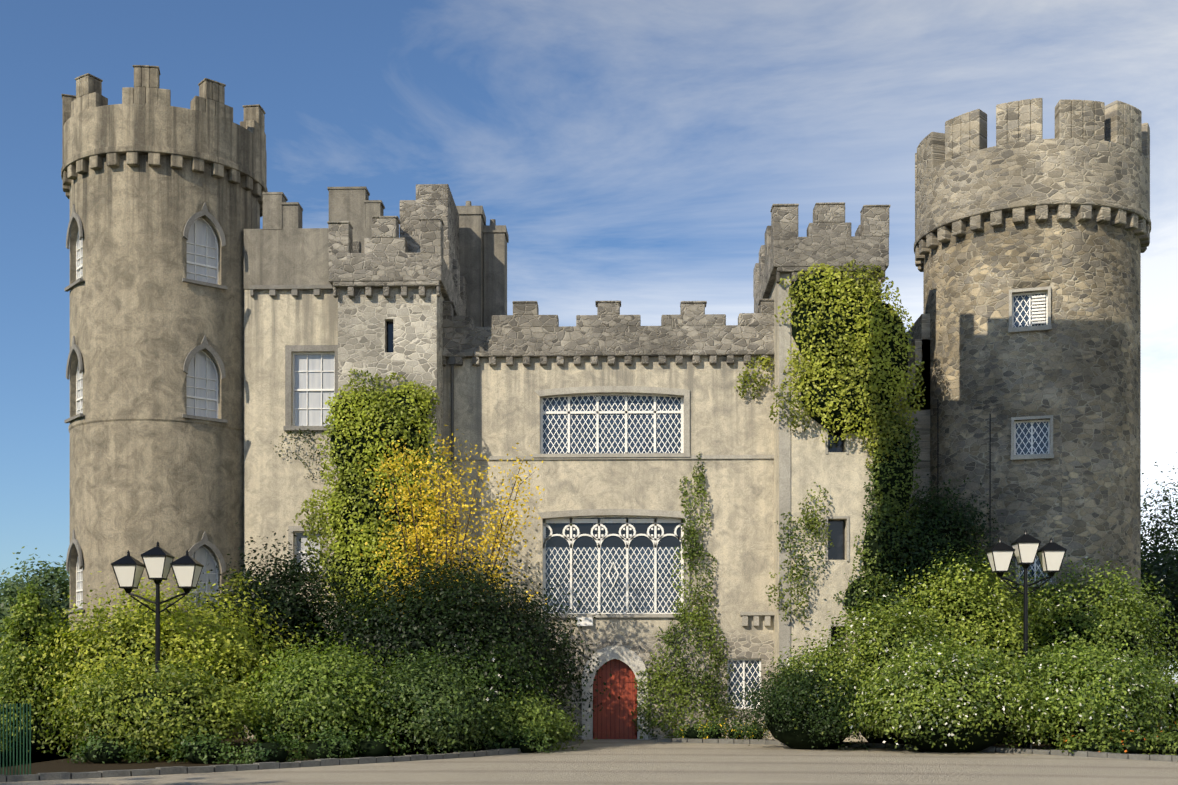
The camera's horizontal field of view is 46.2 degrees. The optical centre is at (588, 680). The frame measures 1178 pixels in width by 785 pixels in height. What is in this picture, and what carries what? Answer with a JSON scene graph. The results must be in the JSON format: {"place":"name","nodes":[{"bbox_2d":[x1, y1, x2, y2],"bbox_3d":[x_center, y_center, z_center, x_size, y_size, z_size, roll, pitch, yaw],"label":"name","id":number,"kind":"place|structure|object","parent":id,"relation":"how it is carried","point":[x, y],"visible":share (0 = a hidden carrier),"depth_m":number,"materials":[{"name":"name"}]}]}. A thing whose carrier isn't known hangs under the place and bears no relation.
{"place":"outdoors","nodes":[
{"label":"outdoors","id":0,"kind":"place"},
{"bbox_2d":[456,201,508,326],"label":"castle chimneys","id":1,"kind":"object","parent":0,"point":[483,257],"visible":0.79,"depth_m":50.08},
{"bbox_2d":[1,736,1159,774],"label":"planting bed soil","id":2,"kind":"structure","parent":0,"point":[55,764],"depth_m":31.88,"materials":[{"name":"brown soil"}]},
{"bbox_2d":[111,541,203,681],"bbox_3d":[-10.879,-0.824,34.828,2.153,5.420,0.660,0,0,2],"label":"lamp post","id":3,"kind":"object","parent":2,"relation":"on","point":[159,551],"depth_m":34.65,"materials":[{"name":"black metal"}]},
{"bbox_2d":[0,259,1177,763],"bbox_3d":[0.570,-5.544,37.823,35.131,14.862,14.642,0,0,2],"label":"ivy and shrubs","id":4,"kind":"object","parent":2,"relation":"on","point":[252,697],"visible":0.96,"depth_m":37.67,"materials":[{"name":"green plant"}]},
{"bbox_2d":[985,529,1066,748],"bbox_3d":[11.994,-1.148,37.914,2.053,6.067,0.660,0,0,2],"label":"lamp post","id":5,"kind":"object","parent":2,"relation":"on","point":[1000,545],"depth_m":37.74,"materials":[{"name":"black metal"}]},
{"bbox_2d":[0,682,1177,784],"bbox_3d":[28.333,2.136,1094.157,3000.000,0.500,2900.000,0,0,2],"label":"ground","id":6,"kind":"structure","parent":0,"point":[620,762],"depth_m":29.09,"materials":[{"name":"beige asphalt"}]},
{"bbox_2d":[0,703,30,774],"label":"iron fence","id":7,"kind":"object","parent":6,"relation":"on","point":[16,739],"visible":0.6,"depth_m":26.77,"materials":[{"name":"green"}]},
{"bbox_2d":[244,289,337,738],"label":"castle wall","id":8,"kind":"structure","parent":6,"relation":"on","point":[277,490],"depth_m":45.11,"materials":[{"name":"beige paint"}]},
{"bbox_2d":[244,186,384,288],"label":"battlements","id":9,"kind":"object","parent":8,"relation":"on","point":[282,247],"depth_m":45.07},
{"bbox_2d":[338,288,444,739],"bbox_3d":[-6.233,-5.215,46.207,3.103,14.602,6.000,0,0,2],"label":"castle turret","id":10,"kind":"object","parent":6,"relation":"on","point":[417,321],"visible":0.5,"depth_m":43.21,"materials":[{"name":"stone"}]},
{"bbox_2d":[0,452,1177,689],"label":"tree leaves","id":11,"kind":"object","parent":6,"relation":"on","point":[56,582],"visible":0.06,"depth_m":58.29,"materials":[{"name":"green plant"}]},
{"bbox_2d":[0,738,1177,781],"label":"bed kerb stones","id":12,"kind":"object","parent":6,"relation":"on","point":[222,768],"visible":0.79,"depth_m":32.25,"materials":[{"name":"grey stone"}]},
{"bbox_2d":[768,273,880,741],"bbox_3d":[7.566,-5.389,45.836,3.161,14.950,6.000,0,0,2],"label":"castle turret","id":13,"kind":"object","parent":6,"relation":"on","point":[841,477],"visible":0.12,"depth_m":42.85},
{"bbox_2d":[923,207,1140,741],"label":"round tower","id":14,"kind":"structure","parent":6,"relation":"on","point":[1075,371],"depth_m":42.64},
{"bbox_2d":[937,399,990,597],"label":"drainpipes","id":15,"kind":"object","parent":14,"relation":"attached to","point":[989,469],"visible":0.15,"depth_m":42.93,"materials":[{"name":"grey plastic"}]},
{"bbox_2d":[914,98,1150,271],"bbox_3d":[14.569,-15.946,45.648,7.460,3.764,7.460,0,0,2],"label":"battlement","id":16,"kind":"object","parent":14,"relation":"on","point":[1088,158],"depth_m":42.48,"materials":[{"name":"beige stone"}]},
{"bbox_2d":[0,0,1177,681],"label":"sky","id":17,"kind":"structure","parent":0,"point":[638,154],"materials":[{"name":"blue"}]},
{"bbox_2d":[1,684,1177,766],"bbox_3d":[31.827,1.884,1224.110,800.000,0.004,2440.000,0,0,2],"label":"lawn ground","id":18,"kind":"structure","parent":0,"point":[1173,698],"depth_m":62.62,"materials":[{"name":"green plant"}]},
{"bbox_2d":[70,154,259,739],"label":"castle tower","id":19,"kind":"structure","parent":18,"relation":"on","point":[144,319],"depth_m":43.63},
{"bbox_2d":[68,416,243,619],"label":"castle tower rings","id":20,"kind":"object","parent":19,"relation":"attached to","point":[147,418],"visible":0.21,"depth_m":43.69,"materials":[{"name":"beige stone"}]},
{"bbox_2d":[61,65,267,216],"bbox_3d":[-14.204,-17.719,46.421,6.627,3.109,6.627,0,0,2],"label":"battlement","id":21,"kind":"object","parent":19,"relation":"on","point":[145,117],"depth_m":43.68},
{"bbox_2d":[387,444,1177,721],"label":"branches","id":22,"kind":"object","parent":18,"relation":"on","point":[493,549],"visible":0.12,"depth_m":41.08,"materials":[{"name":"brown plant"}]},
{"bbox_2d":[358,425,547,616],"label":"yellow tree leaves","id":23,"kind":"object","parent":22,"relation":"on","point":[426,531],"visible":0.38,"depth_m":41.01,"materials":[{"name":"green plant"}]},
{"bbox_2d":[443,356,773,739],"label":"facade wall","id":24,"kind":"structure","parent":0,"point":[497,410],"depth_m":44.49,"materials":[{"name":"beige paint"}]},
{"bbox_2d":[449,356,454,460],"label":"castle downpipes","id":25,"kind":"object","parent":24,"relation":"attached to","point":[452,362],"visible":0.42,"depth_m":44.53,"materials":[{"name":"grey metal"}]},
{"bbox_2d":[64,202,1056,672],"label":"stone trim","id":26,"kind":"structure","parent":24,"relation":"attached to","point":[783,463],"depth_m":44.33,"materials":[{"name":"grey stone"}]},
{"bbox_2d":[76,217,1051,708],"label":"castle window frames","id":27,"kind":"structure","parent":24,"relation":"in","point":[586,621],"depth_m":44.73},
{"bbox_2d":[78,218,333,610],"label":"windows","id":28,"kind":"structure","parent":27,"relation":"in","point":[314,382],"depth_m":44.56,"materials":[{"name":"grey glass"}]},
{"bbox_2d":[387,322,845,648],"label":"window openings","id":29,"kind":"object","parent":27,"relation":"in","point":[837,536],"visible":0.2,"depth_m":44.76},
{"bbox_2d":[543,294,1049,706],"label":"window panes","id":30,"kind":"structure","parent":27,"relation":"in","point":[640,433],"depth_m":44.78,"materials":[{"name":"glass"}]},
{"bbox_2d":[327,184,890,365],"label":"battlements","id":31,"kind":"object","parent":24,"relation":"on","point":[421,253],"visible":0.69,"depth_m":44.33,"materials":[{"name":"grey stone"}]},
{"bbox_2d":[582,646,647,739],"bbox_3d":[0.837,0.371,44.466,2.140,3.030,0.100,0,0,2],"label":"door surround","id":32,"kind":"object","parent":24,"relation":"attached to","point":[632,660],"visible":0.77,"depth_m":44.42,"materials":[{"name":"grey stone"}]},
{"bbox_2d":[593,659,636,738],"bbox_3d":[0.846,0.581,44.801,1.440,2.610,0.110,0,0,2],"label":"door","id":33,"kind":"structure","parent":32,"relation":"in","point":[613,718],"depth_m":44.77,"materials":[{"name":"red wood"}]},
{"bbox_2d":[889,314,929,527],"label":"wall","id":34,"kind":"structure","parent":0,"point":[920,334],"depth_m":45.24,"materials":[{"name":"beige stone"}]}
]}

